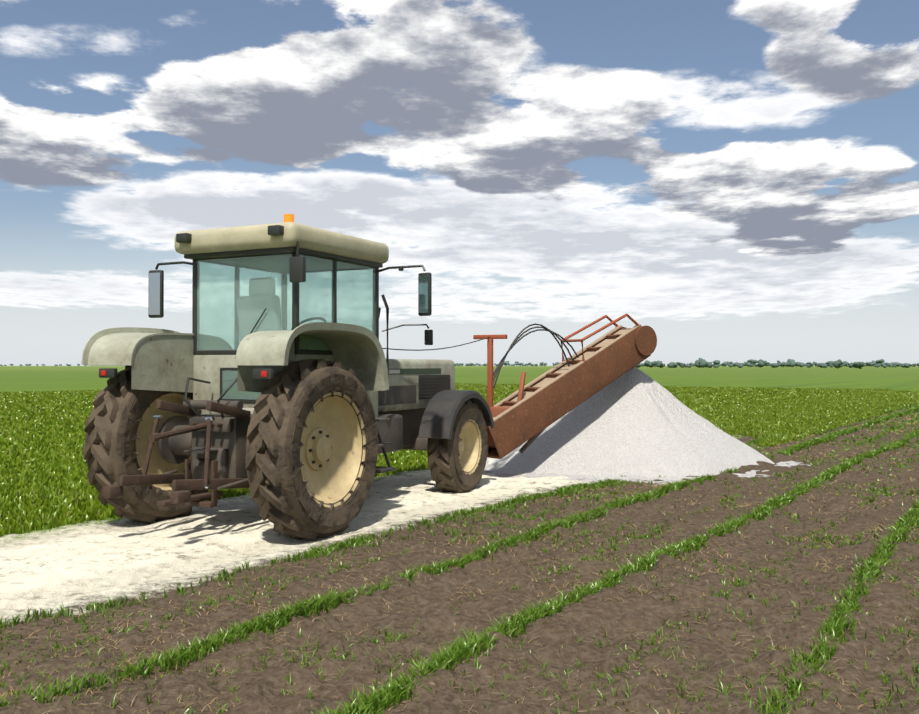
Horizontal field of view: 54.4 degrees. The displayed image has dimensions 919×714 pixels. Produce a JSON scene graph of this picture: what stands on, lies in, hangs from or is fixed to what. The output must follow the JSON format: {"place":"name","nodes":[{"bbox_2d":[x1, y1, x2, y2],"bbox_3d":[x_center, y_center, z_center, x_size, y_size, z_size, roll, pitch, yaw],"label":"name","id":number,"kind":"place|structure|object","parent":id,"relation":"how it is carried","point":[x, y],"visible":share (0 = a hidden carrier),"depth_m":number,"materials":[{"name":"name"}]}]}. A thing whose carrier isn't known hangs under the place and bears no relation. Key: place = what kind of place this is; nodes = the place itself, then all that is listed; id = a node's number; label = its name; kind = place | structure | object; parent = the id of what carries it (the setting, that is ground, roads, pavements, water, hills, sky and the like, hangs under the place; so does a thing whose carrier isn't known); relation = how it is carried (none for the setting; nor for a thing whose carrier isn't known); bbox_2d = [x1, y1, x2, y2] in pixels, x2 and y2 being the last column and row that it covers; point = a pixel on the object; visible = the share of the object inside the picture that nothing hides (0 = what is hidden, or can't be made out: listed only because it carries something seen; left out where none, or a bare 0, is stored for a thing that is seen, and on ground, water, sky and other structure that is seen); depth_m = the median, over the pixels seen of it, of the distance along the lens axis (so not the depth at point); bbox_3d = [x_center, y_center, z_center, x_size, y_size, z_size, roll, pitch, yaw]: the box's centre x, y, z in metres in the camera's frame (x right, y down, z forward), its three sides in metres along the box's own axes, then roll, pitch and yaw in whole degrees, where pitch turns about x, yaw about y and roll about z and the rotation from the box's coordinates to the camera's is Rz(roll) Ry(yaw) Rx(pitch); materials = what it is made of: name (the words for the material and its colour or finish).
{"place":"outdoors","nodes":[
{"label":"outdoors","id":0,"kind":"place"},
{"bbox_2d":[0,435,741,623],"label":"dirt path","id":1,"kind":"structure","parent":0,"point":[56,568],"depth_m":7.73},
{"bbox_2d":[81,214,656,539],"bbox_3d":[-0.557,0.175,11.256,2.963,3.052,8.614,0,-1,35],"label":"tractor","id":2,"kind":"object","parent":1,"relation":"on","point":[298,428],"visible":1,"depth_m":8.71,"materials":[{"name":"metal"}]},
{"bbox_2d":[409,367,809,489],"bbox_3d":[2.681,0.905,14.245,7.600,1.597,7.600,0,-1,-2],"label":"lime mound","id":3,"kind":"object","parent":1,"relation":"on","point":[636,424],"visible":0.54,"depth_m":13.04,"materials":[{"name":"white sand"}]},
{"bbox_2d":[0,383,891,537],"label":"grass field","id":4,"kind":"structure","parent":0,"point":[46,414],"depth_m":16.93,"materials":[{"name":"green plant"}]},
{"bbox_2d":[0,408,918,713],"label":"field soil","id":5,"kind":"structure","parent":0,"point":[424,596],"depth_m":5.27,"materials":[{"name":"brown soil"}]},
{"bbox_2d":[0,401,918,713],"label":"crop seedlings","id":6,"kind":"object","parent":5,"relation":"on","point":[398,693],"visible":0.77,"depth_m":5.77,"materials":[{"name":"green plant"}]},
{"bbox_2d":[0,413,918,713],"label":"soil straw residue","id":7,"kind":"object","parent":5,"relation":"on","point":[536,581],"visible":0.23,"depth_m":6.16},
{"bbox_2d":[0,366,918,546],"bbox_3d":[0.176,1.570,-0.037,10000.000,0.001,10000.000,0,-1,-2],"label":"field ground","id":8,"kind":"structure","parent":0,"point":[14,379],"depth_m":117.72,"materials":[{"name":"green plant"}]},
{"bbox_2d":[0,358,918,368],"bbox_3d":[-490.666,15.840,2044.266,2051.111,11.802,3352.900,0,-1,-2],"label":"distant trees","id":9,"kind":"object","parent":8,"relation":"on","point":[703,363],"visible":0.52,"depth_m":877.08,"materials":[{"name":"green plant"}]},
{"bbox_2d":[0,0,918,365],"label":"sky","id":10,"kind":"structure","parent":0,"point":[737,180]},
{"bbox_2d":[698,390,918,446],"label":"grass field","id":11,"kind":"structure","parent":0,"point":[771,420],"depth_m":26.70,"materials":[{"name":"green plant"}]}
]}

